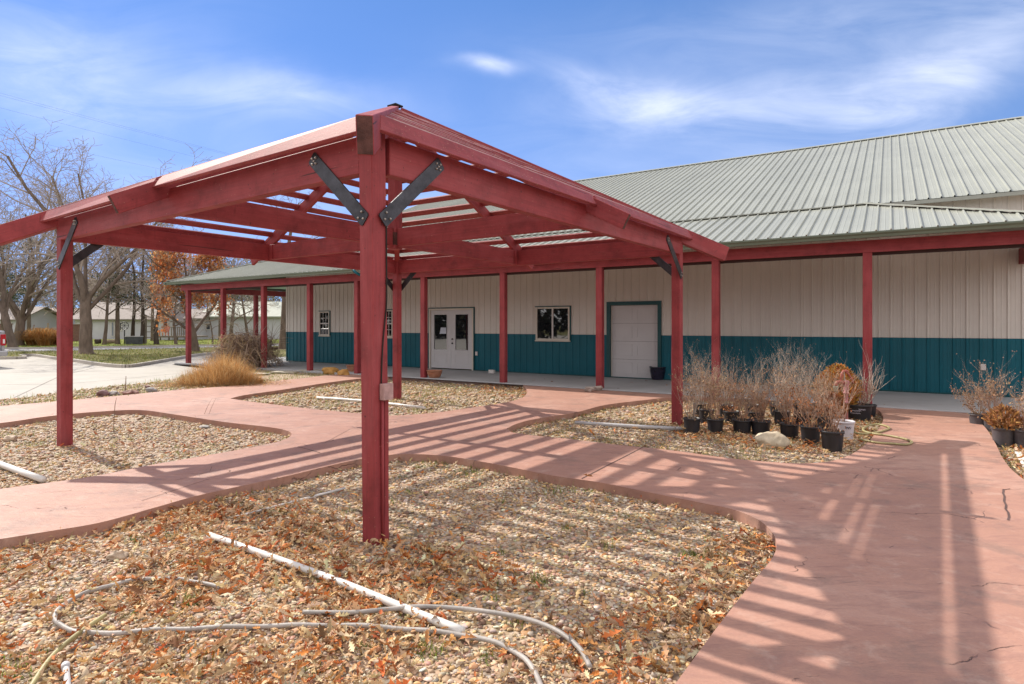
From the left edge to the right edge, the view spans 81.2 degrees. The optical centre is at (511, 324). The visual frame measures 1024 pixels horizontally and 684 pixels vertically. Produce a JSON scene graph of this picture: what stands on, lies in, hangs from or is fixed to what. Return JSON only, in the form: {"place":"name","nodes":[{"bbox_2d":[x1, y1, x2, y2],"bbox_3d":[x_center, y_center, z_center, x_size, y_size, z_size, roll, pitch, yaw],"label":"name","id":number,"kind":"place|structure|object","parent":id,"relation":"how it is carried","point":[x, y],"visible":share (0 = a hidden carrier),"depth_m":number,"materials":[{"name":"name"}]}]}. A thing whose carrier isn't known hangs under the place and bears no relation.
{"place":"outdoors","nodes":[
{"label":"outdoors","id":0,"kind":"place"},
{"bbox_2d":[14,330,35,345],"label":"ornamental grass","id":1,"kind":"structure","parent":0,"point":[28,341],"depth_m":43.59,"materials":[{"name":"plant"}]},
{"bbox_2d":[19,327,56,345],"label":"ornamental grass","id":2,"kind":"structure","parent":0,"point":[43,336],"depth_m":43.11,"materials":[{"name":"plant"}]},
{"bbox_2d":[0,355,213,398],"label":"car park","id":3,"kind":"structure","parent":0,"point":[27,374],"depth_m":19.25,"materials":[{"name":"concrete"}]},
{"bbox_2d":[0,331,7,355],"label":"pickup truck","id":4,"kind":"object","parent":3,"relation":"on","point":[3,343],"visible":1,"depth_m":22.53,"materials":[{"name":"metal"}]},
{"bbox_2d":[0,347,215,363],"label":"grass island","id":5,"kind":"structure","parent":0,"point":[134,360],"depth_m":30.28,"materials":[{"name":"plant"}]},
{"bbox_2d":[0,119,209,353],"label":"bare tree","id":6,"kind":"object","parent":5,"relation":"on","point":[85,297],"visible":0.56,"depth_m":31.41,"materials":[{"name":"grey plant"}]},
{"bbox_2d":[1,339,278,363],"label":"grass","id":7,"kind":"structure","parent":5,"relation":"on","point":[103,355],"depth_m":31.74,"materials":[{"name":"plant"}]},
{"bbox_2d":[100,217,244,350],"bbox_3d":[-18.880,-2.578,33.231,6.301,8.322,7.084,0,0,0],"label":"oak tree","id":8,"kind":"object","parent":5,"relation":"on","point":[165,262],"visible":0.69,"depth_m":33.64,"materials":[{"name":"orange plant"}]},
{"bbox_2d":[4,345,277,350],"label":"street","id":9,"kind":"structure","parent":0,"point":[102,348],"depth_m":40.68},
{"bbox_2d":[0,343,278,367],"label":"kerb","id":10,"kind":"structure","parent":9,"relation":"on","point":[24,356],"depth_m":27.98,"materials":[{"name":"concrete"}]},
{"bbox_2d":[5,339,278,346],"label":"lawn","id":11,"kind":"structure","parent":0,"point":[161,342],"depth_m":48.45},
{"bbox_2d":[0,242,28,330],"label":"evergreen tree","id":12,"kind":"object","parent":11,"relation":"on","point":[13,297],"visible":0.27,"depth_m":50.03,"materials":[{"name":"plant"}]},
{"bbox_2d":[0,306,56,331],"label":"house","id":13,"kind":"structure","parent":11,"relation":"on","point":[39,319],"depth_m":73.19,"materials":[{"name":"white"}]},
{"bbox_2d":[8,284,49,305],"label":"bare tree","id":14,"kind":"object","parent":11,"relation":"on","point":[40,299],"visible":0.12,"depth_m":89.60,"materials":[{"name":"grey plant"}]},
{"bbox_2d":[6,236,56,330],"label":"tree","id":15,"kind":"object","parent":11,"relation":"on","point":[28,321],"visible":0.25,"depth_m":51.91,"materials":[{"name":"plant"}]},
{"bbox_2d":[13,272,56,307],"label":"bare tree","id":16,"kind":"object","parent":11,"relation":"on","point":[46,299],"visible":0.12,"depth_m":88.86,"materials":[{"name":"grey plant"}]},
{"bbox_2d":[0,157,108,346],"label":"bare tree","id":17,"kind":"object","parent":11,"relation":"on","point":[7,327],"visible":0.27,"depth_m":40.38,"materials":[{"name":"grey plant"}]},
{"bbox_2d":[0,187,109,345],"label":"bare tree","id":18,"kind":"object","parent":11,"relation":"on","point":[21,315],"visible":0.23,"depth_m":43.45,"materials":[{"name":"grey plant"}]},
{"bbox_2d":[32,265,104,315],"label":"bare tree","id":19,"kind":"object","parent":11,"relation":"on","point":[74,294],"visible":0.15,"depth_m":74.42,"materials":[{"name":"grey plant"}]},
{"bbox_2d":[73,324,79,340],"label":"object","id":20,"kind":"structure","parent":11,"relation":"on","point":[76,328],"depth_m":55.00,"materials":[{"name":"wood"}]},
{"bbox_2d":[40,265,121,312],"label":"bare tree","id":21,"kind":"object","parent":11,"relation":"on","point":[89,273],"visible":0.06,"depth_m":75.19,"materials":[{"name":"grey plant"}]},
{"bbox_2d":[73,267,149,307],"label":"bare tree","id":22,"kind":"object","parent":11,"relation":"on","point":[105,288],"visible":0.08,"depth_m":72.41,"materials":[{"name":"grey plant"}]},
{"bbox_2d":[89,246,139,343],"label":"evergreen tree","id":23,"kind":"object","parent":11,"relation":"on","point":[117,326],"visible":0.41,"depth_m":46.39,"materials":[{"name":"plant"}]},
{"bbox_2d":[73,245,155,344],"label":"bare tree","id":24,"kind":"object","parent":11,"relation":"on","point":[107,313],"visible":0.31,"depth_m":45.66,"materials":[{"name":"brown plant"}]},
{"bbox_2d":[97,225,168,335],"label":"bare tree","id":25,"kind":"object","parent":11,"relation":"on","point":[133,323],"visible":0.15,"depth_m":48.39,"materials":[{"name":"brown plant"}]},
{"bbox_2d":[124,336,142,343],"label":"stock tank","id":26,"kind":"object","parent":11,"relation":"on","point":[134,339],"visible":0.95,"depth_m":46.22,"materials":[{"name":"metal"}]},
{"bbox_2d":[87,217,183,343],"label":"bare tree","id":27,"kind":"object","parent":11,"relation":"on","point":[142,331],"visible":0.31,"depth_m":46.92,"materials":[{"name":"orange plant"}]},
{"bbox_2d":[73,302,212,339],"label":"house","id":28,"kind":"structure","parent":11,"relation":"on","point":[99,324],"depth_m":64.00,"materials":[{"name":"white"}]},
{"bbox_2d":[145,314,154,343],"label":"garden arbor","id":29,"kind":"object","parent":11,"relation":"on","point":[146,331],"visible":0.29,"depth_m":47.98,"materials":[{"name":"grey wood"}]},
{"bbox_2d":[134,252,175,340],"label":"evergreen tree","id":30,"kind":"object","parent":11,"relation":"on","point":[152,321],"visible":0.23,"depth_m":55.87,"materials":[{"name":"plant"}]},
{"bbox_2d":[99,247,211,301],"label":"bare tree","id":31,"kind":"object","parent":11,"relation":"on","point":[147,273],"visible":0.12,"depth_m":75.28,"materials":[{"name":"orange plant"}]},
{"bbox_2d":[119,218,205,344],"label":"bare tree","id":32,"kind":"object","parent":11,"relation":"on","point":[156,338],"visible":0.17,"depth_m":45.66,"materials":[{"name":"orange plant"}]},
{"bbox_2d":[154,267,209,343],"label":"bare tree","id":33,"kind":"object","parent":11,"relation":"on","point":[174,332],"visible":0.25,"depth_m":46.89,"materials":[{"name":"brown plant"}]},
{"bbox_2d":[179,293,236,343],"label":"bare tree","id":34,"kind":"object","parent":11,"relation":"on","point":[210,314],"visible":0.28,"depth_m":47.90,"materials":[{"name":"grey plant"}]},
{"bbox_2d":[175,258,249,308],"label":"bare tree","id":35,"kind":"object","parent":11,"relation":"on","point":[205,272],"visible":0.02,"depth_m":76.69,"materials":[{"name":"orange plant"}]},
{"bbox_2d":[203,258,242,339],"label":"evergreen tree","id":36,"kind":"object","parent":11,"relation":"on","point":[219,301],"visible":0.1,"depth_m":57.87,"materials":[{"name":"plant"}]},
{"bbox_2d":[209,258,270,305],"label":"bare tree","id":37,"kind":"object","parent":11,"relation":"on","point":[247,296],"visible":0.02,"depth_m":73.86,"materials":[{"name":"grey plant"}]},
{"bbox_2d":[203,257,277,336],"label":"bare tree","id":38,"kind":"object","parent":11,"relation":"on","point":[232,320],"visible":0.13,"depth_m":49.91,"materials":[{"name":"brown plant"}]},
{"bbox_2d":[202,302,281,338],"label":"house","id":39,"kind":"structure","parent":11,"relation":"on","point":[273,315],"depth_m":63.00,"materials":[{"name":"white"}]},
{"bbox_2d":[217,259,272,332],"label":"bare tree","id":40,"kind":"object","parent":11,"relation":"on","point":[242,305],"visible":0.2,"depth_m":51.92,"materials":[{"name":"brown plant"}]},
{"bbox_2d":[0,415,284,488],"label":"gravel bed","id":41,"kind":"object","parent":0,"point":[79,442],"visible":0.37,"depth_m":7.89,"materials":[{"name":"gravel"}]},
{"bbox_2d":[3,435,17,441],"bbox_3d":[-6.929,1.579,8.251,0.175,0.110,0.143,0,0,0],"label":"rock","id":42,"kind":"object","parent":41,"relation":"on","point":[8,438],"visible":0.9,"depth_m":8.21,"materials":[{"name":"stone"}]},
{"bbox_2d":[0,461,46,482],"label":"pvc pipe","id":43,"kind":"object","parent":41,"relation":"on","point":[25,473],"visible":1,"depth_m":6.25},
{"bbox_2d":[0,364,334,405],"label":"planting strip","id":44,"kind":"object","parent":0,"point":[280,376],"visible":0.26,"depth_m":17.10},
{"bbox_2d":[149,350,300,388],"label":"ornamental grass","id":45,"kind":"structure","parent":44,"relation":"on","point":[219,375],"depth_m":15.26,"materials":[{"name":"plant"}]},
{"bbox_2d":[201,321,291,369],"bbox_3d":[-9.542,0.668,21.294,3.120,1.759,2.636,0,0,0],"label":"vine bush","id":46,"kind":"object","parent":44,"relation":"on","point":[246,345],"visible":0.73,"depth_m":21.04,"materials":[{"name":"plant"}]},
{"bbox_2d":[322,367,338,374],"bbox_3d":[-5.763,1.491,18.952,0.548,0.317,0.297,0,0,0],"label":"rock","id":47,"kind":"object","parent":44,"relation":"on","point":[330,370],"visible":0.79,"depth_m":18.84,"materials":[{"name":"stone"}]},
{"bbox_2d":[159,327,207,340],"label":"bench","id":48,"kind":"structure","parent":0,"point":[178,336],"depth_m":57.02,"materials":[{"name":"grey wood"}]},
{"bbox_2d":[242,380,523,414],"bbox_3d":[-2.698,1.605,13.654,6.409,0.001,5.760,0,0,34],"label":"gravel bed","id":49,"kind":"object","parent":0,"point":[410,403],"visible":0.23,"depth_m":13.05,"materials":[{"name":"gravel"}]},
{"bbox_2d":[316,396,425,408],"bbox_3d":[-2.884,1.562,12.111,3.042,0.051,0.181,0,0,32],"label":"pvc pipe","id":50,"kind":"object","parent":49,"relation":"on","point":[359,400],"visible":0.78,"depth_m":12.33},
{"bbox_2d":[0,379,1023,683],"bbox_3d":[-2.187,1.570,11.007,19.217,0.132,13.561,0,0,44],"label":"gravel","id":51,"kind":"structure","parent":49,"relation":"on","point":[454,669],"depth_m":4.07,"materials":[{"name":"gravel"}]},
{"bbox_2d":[61,661,70,683],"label":"pvc pipe","id":52,"kind":"object","parent":51,"relation":"on","point":[65,665],"visible":0.98,"depth_m":2.68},
{"bbox_2d":[30,613,106,683],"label":"garden hose","id":53,"kind":"object","parent":51,"relation":"on","point":[62,646],"visible":0.9,"depth_m":2.90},
{"bbox_2d":[106,550,128,560],"bbox_3d":[-2.708,1.581,4.109,0.131,0.071,0.100,0,0,0],"label":"rock","id":54,"kind":"object","parent":51,"relation":"on","point":[117,554],"visible":0.94,"depth_m":4.08,"materials":[{"name":"stone"}]},
{"bbox_2d":[234,487,345,517],"bbox_3d":[-1.944,1.576,5.341,0.020,0.019,1.094,0,0,37],"label":"pvc pipe","id":55,"kind":"object","parent":51,"relation":"on","point":[309,497],"visible":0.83,"depth_m":5.39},
{"bbox_2d":[52,576,542,683],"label":"garden hose","id":56,"kind":"object","parent":51,"relation":"on","point":[496,642],"visible":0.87,"depth_m":3.09,"materials":[{"name":"rubber"}]},
{"bbox_2d":[206,532,464,632],"bbox_3d":[-1.249,1.565,3.763,2.444,0.045,0.067,0,0,35],"label":"pvc pipe","id":57,"kind":"object","parent":51,"relation":"on","point":[429,617],"visible":0.8,"depth_m":3.53,"materials":[{"name":"plastic"}]},
{"bbox_2d":[302,604,592,669],"bbox_3d":[-0.330,1.555,3.136,1.590,0.025,0.357,0,0,19],"label":"garden hose","id":58,"kind":"object","parent":51,"relation":"on","point":[569,639],"visible":0.93,"depth_m":3.22,"materials":[{"name":"rubber"}]},
{"bbox_2d":[0,369,1021,683],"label":"weeds","id":59,"kind":"object","parent":51,"relation":"on","point":[24,401],"visible":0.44,"depth_m":8.17,"materials":[{"name":"plant"}]},
{"bbox_2d":[0,379,1023,683],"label":"fallen leaves","id":60,"kind":"object","parent":51,"relation":"on","point":[302,631],"visible":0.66,"depth_m":3.50,"materials":[{"name":"brown plant"}]},
{"bbox_2d":[0,374,1023,683],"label":"path","id":61,"kind":"structure","parent":0,"point":[894,564],"depth_m":5.21,"materials":[{"name":"pink concrete"}]},
{"bbox_2d":[854,423,912,445],"bbox_3d":[5.047,1.504,8.348,0.660,0.028,1.674,0,0,20],"label":"garden hose","id":62,"kind":"object","parent":61,"relation":"on","point":[887,435],"visible":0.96,"depth_m":8.10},
{"bbox_2d":[0,0,1023,308],"label":"sky","id":63,"kind":"structure","parent":0,"point":[573,90],"materials":[{"name":"blue"}]},
{"bbox_2d":[174,357,1023,415],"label":"porch slab","id":64,"kind":"structure","parent":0,"point":[922,401],"depth_m":15.32,"materials":[{"name":"concrete"}]},
{"bbox_2d":[427,369,441,377],"bbox_3d":[-2.208,1.393,17.030,0.450,0.215,0.450,0,0,0],"label":"terracotta bowl","id":65,"kind":"object","parent":64,"relation":"on","point":[435,373],"visible":1,"depth_m":16.88,"materials":[{"name":"ceramic"}]},
{"bbox_2d":[163,116,1023,403],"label":"workshop building","id":66,"kind":"structure","parent":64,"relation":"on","point":[901,255],"depth_m":15.40,"materials":[{"name":"beige"}]},
{"bbox_2d":[318,311,330,335],"bbox_3d":[-7.400,-0.057,23.566,0.657,1.013,0.070,0,0,32],"label":"window","id":67,"kind":"structure","parent":66,"relation":"in","point":[324,316],"depth_m":23.54,"materials":[{"name":"white paint"}]},
{"bbox_2d":[387,309,392,337],"bbox_3d":[-4.547,-0.048,21.762,0.619,1.059,0.070,0,0,32],"label":"window","id":68,"kind":"structure","parent":66,"relation":"in","point":[389,311],"depth_m":21.68,"materials":[{"name":"white paint"}]},
{"bbox_2d":[429,308,472,370],"bbox_3d":[-2.057,0.469,20.221,1.890,2.061,0.115,0,0,32],"label":"double door","id":69,"kind":"structure","parent":66,"relation":"in","point":[450,329],"depth_m":20.20,"materials":[{"name":"white paint"}]},
{"bbox_2d":[535,306,570,341],"bbox_3d":[1.229,-0.039,18.111,1.221,1.074,0.070,0,0,32],"label":"window","id":70,"kind":"structure","parent":66,"relation":"in","point":[553,323],"depth_m":18.10,"materials":[{"name":"white paint"}]},
{"bbox_2d":[606,301,660,377],"bbox_3d":[3.447,0.419,16.827,1.603,2.162,0.210,0,0,32],"label":"garage door","id":71,"kind":"structure","parent":66,"relation":"in","point":[633,328],"depth_m":16.86,"materials":[{"name":"white paint"}]},
{"bbox_2d":[649,366,665,379],"bbox_3d":[4.009,1.320,16.416,0.470,0.360,0.470,0,0,0],"label":"glazed pot","id":72,"kind":"object","parent":64,"relation":"on","point":[657,373],"visible":0.96,"depth_m":16.24,"materials":[{"name":"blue ceramic"}]},
{"bbox_2d":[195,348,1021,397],"bbox_3d":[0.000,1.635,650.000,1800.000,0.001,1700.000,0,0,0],"label":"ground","id":73,"kind":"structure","parent":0,"point":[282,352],"depth_m":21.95,"materials":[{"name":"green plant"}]},
{"bbox_2d":[246,193,324,349],"bbox_3d":[-14.422,-3.780,38.792,5.181,10.684,6.253,0,0,-43],"label":"bare tree","id":74,"kind":"object","parent":73,"relation":"on","point":[283,324],"visible":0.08,"depth_m":37.85,"materials":[{"name":"grey plant"}]},
{"bbox_2d":[0,103,728,544],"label":"pergola","id":75,"kind":"object","parent":73,"relation":"on","point":[374,151],"visible":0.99,"depth_m":6.93,"materials":[{"name":"red paint"}]},
{"bbox_2d":[999,427,1023,478],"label":"gravel bed","id":76,"kind":"object","parent":73,"relation":"on","point":[1003,452],"depth_m":7.29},
{"bbox_2d":[949,371,1006,425],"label":"potted shrub","id":77,"kind":"object","parent":76,"relation":"on","point":[975,417],"visible":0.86,"depth_m":9.21,"materials":[{"name":"brown plant"}]},
{"bbox_2d":[955,350,1020,430],"bbox_3d":[7.203,0.988,9.113,0.862,1.210,0.541,0,0,29],"label":"potted shrub","id":78,"kind":"object","parent":76,"relation":"on","point":[986,425],"visible":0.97,"depth_m":9.03,"materials":[{"name":"brown plant"}]},
{"bbox_2d":[990,426,1016,447],"bbox_3d":[6.456,1.468,7.847,0.270,0.250,0.270,0,0,0],"label":"plant pot","id":79,"kind":"object","parent":76,"relation":"on","point":[1001,437],"visible":0.67,"depth_m":7.76,"materials":[{"name":"plastic"}]},
{"bbox_2d":[981,403,1023,429],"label":"conifer shrub","id":80,"kind":"object","parent":79,"relation":"in","point":[992,419],"visible":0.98,"depth_m":7.78,"materials":[{"name":"brown plant"}]},
{"bbox_2d":[1004,378,1023,448],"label":"potted shrub","id":81,"kind":"object","parent":76,"relation":"on","point":[1018,437],"visible":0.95,"depth_m":7.68,"materials":[{"name":"brown plant"}]},
{"bbox_2d":[513,402,881,462],"bbox_3d":[3.425,1.605,9.961,4.570,0.001,6.518,0,0,36],"label":"gravel bed","id":82,"kind":"object","parent":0,"point":[680,439],"visible":0.27,"depth_m":8.60,"materials":[{"name":"gravel"}]},
{"bbox_2d":[575,421,682,430],"bbox_3d":[1.804,1.560,9.248,1.712,0.055,0.081,0,0,20],"label":"pvc pipe","id":83,"kind":"object","parent":82,"relation":"on","point":[627,425],"visible":0.86,"depth_m":9.22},
{"bbox_2d":[666,353,715,433],"bbox_3d":[2.688,1.006,8.852,0.614,1.174,0.752,0,0,-22],"label":"potted shrub","id":84,"kind":"object","parent":82,"relation":"on","point":[692,424],"visible":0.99,"depth_m":8.79,"materials":[{"name":"brown plant"}]},
{"bbox_2d":[683,342,712,416],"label":"potted shrub","id":85,"kind":"object","parent":82,"relation":"on","point":[699,405],"visible":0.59,"depth_m":10.45,"materials":[{"name":"brown plant"}]},
{"bbox_2d":[690,339,730,422],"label":"potted shrub","id":86,"kind":"object","parent":82,"relation":"on","point":[703,410],"visible":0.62,"depth_m":9.64,"materials":[{"name":"brown plant"}]},
{"bbox_2d":[690,361,736,433],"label":"potted shrub","id":87,"kind":"object","parent":82,"relation":"on","point":[714,424],"visible":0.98,"depth_m":8.76,"materials":[{"name":"brown plant"}]},
{"bbox_2d":[706,348,745,416],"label":"potted shrub","id":88,"kind":"object","parent":82,"relation":"on","point":[721,409],"visible":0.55,"depth_m":10.33,"materials":[{"name":"brown plant"}]},
{"bbox_2d":[719,369,752,423],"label":"potted shrub","id":89,"kind":"object","parent":82,"relation":"on","point":[728,413],"visible":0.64,"depth_m":9.68,"materials":[{"name":"brown plant"}]},
{"bbox_2d":[712,363,763,433],"bbox_3d":[3.326,1.042,8.821,0.716,1.103,0.729,0,0,0],"label":"potted shrub","id":90,"kind":"object","parent":82,"relation":"on","point":[742,424],"visible":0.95,"depth_m":8.77,"materials":[{"name":"brown plant"}]},
{"bbox_2d":[738,349,771,413],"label":"potted shrub","id":91,"kind":"object","parent":82,"relation":"on","point":[754,372],"visible":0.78,"depth_m":10.38,"materials":[{"name":"brown plant"}]},
{"bbox_2d":[736,362,777,418],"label":"potted shrub","id":92,"kind":"object","parent":82,"relation":"on","point":[752,412],"visible":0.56,"depth_m":9.70,"materials":[{"name":"brown plant"}]},
{"bbox_2d":[741,375,775,434],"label":"potted shrub","id":93,"kind":"object","parent":82,"relation":"on","point":[759,424],"visible":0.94,"depth_m":8.67,"materials":[{"name":"brown plant"}]},
{"bbox_2d":[755,431,789,448],"bbox_3d":[3.391,1.540,7.837,0.425,0.286,0.291,0,0,0],"label":"rock","id":94,"kind":"object","parent":82,"relation":"on","point":[776,439],"visible":0.77,"depth_m":7.74,"materials":[{"name":"stone"}]},
{"bbox_2d":[758,349,806,425],"bbox_3d":[4.366,0.993,9.543,0.630,1.209,0.764,0,0,-17],"label":"potted shrub","id":95,"kind":"object","parent":82,"relation":"on","point":[778,415],"visible":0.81,"depth_m":9.50,"materials":[{"name":"brown plant"}]},
{"bbox_2d":[764,375,801,438],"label":"potted shrub","id":96,"kind":"object","parent":82,"relation":"on","point":[789,429],"visible":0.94,"depth_m":8.42,"materials":[{"name":"brown plant"}]},
{"bbox_2d":[765,343,807,416],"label":"potted shrub","id":97,"kind":"object","parent":82,"relation":"on","point":[773,404],"visible":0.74,"depth_m":10.38,"materials":[{"name":"brown plant"}]},
{"bbox_2d":[766,338,821,411],"bbox_3d":[4.977,0.849,10.458,0.822,1.492,0.730,-1,-1,-1],"label":"potted shrub","id":98,"kind":"object","parent":82,"relation":"on","point":[795,407],"visible":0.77,"depth_m":10.39,"materials":[{"name":"brown plant"}]},
{"bbox_2d":[780,364,828,424],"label":"potted shrub","id":99,"kind":"object","parent":82,"relation":"on","point":[798,414],"visible":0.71,"depth_m":9.44,"materials":[{"name":"brown plant"}]},
{"bbox_2d":[780,359,833,443],"bbox_3d":[3.967,1.028,8.113,0.741,1.129,0.470,0,0,23],"label":"potted shrub","id":100,"kind":"object","parent":82,"relation":"on","point":[809,432],"visible":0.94,"depth_m":8.02,"materials":[{"name":"brown plant"}]},
{"bbox_2d":[792,347,830,417],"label":"potted shrub","id":101,"kind":"object","parent":82,"relation":"on","point":[812,376],"visible":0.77,"depth_m":10.22,"materials":[{"name":"brown plant"}]},
{"bbox_2d":[801,352,847,428],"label":"potted shrub","id":102,"kind":"object","parent":82,"relation":"on","point":[822,424],"visible":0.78,"depth_m":9.14,"materials":[{"name":"brown plant"}]},
{"bbox_2d":[806,381,851,451],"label":"potted shrub","id":103,"kind":"object","parent":82,"relation":"on","point":[831,439],"visible":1,"depth_m":7.55,"materials":[{"name":"brown plant"}]},
{"bbox_2d":[815,391,849,418],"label":"conifer shrub","id":104,"kind":"object","parent":82,"relation":"on","point":[839,398],"visible":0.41,"depth_m":9.16,"materials":[{"name":"brown plant"}]},
{"bbox_2d":[810,363,864,404],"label":"conifer shrub","id":105,"kind":"object","parent":82,"relation":"on","point":[855,400],"visible":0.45,"depth_m":10.17,"materials":[{"name":"orange plant"}]},
{"bbox_2d":[834,370,853,419],"bbox_3d":[5.399,1.159,9.714,0.328,0.869,0.098,0,0,0],"label":"hand water pump","id":106,"kind":"object","parent":82,"relation":"on","point":[844,384],"visible":0.64,"depth_m":9.70,"materials":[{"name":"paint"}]},
{"bbox_2d":[826,365,865,439],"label":"potted shrub","id":107,"kind":"object","parent":82,"relation":"on","point":[849,425],"visible":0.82,"depth_m":8.29,"materials":[{"name":"brown plant"}]},
{"bbox_2d":[836,345,892,416],"bbox_3d":[6.232,0.920,10.539,0.797,1.345,0.919,0,0,-36],"label":"potted shrub","id":108,"kind":"object","parent":82,"relation":"on","point":[873,413],"visible":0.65,"depth_m":10.38,"materials":[{"name":"brown plant"}]},
{"bbox_2d":[848,376,884,420],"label":"potted shrub","id":109,"kind":"object","parent":82,"relation":"on","point":[861,411],"visible":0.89,"depth_m":9.95,"materials":[{"name":"black plant"}]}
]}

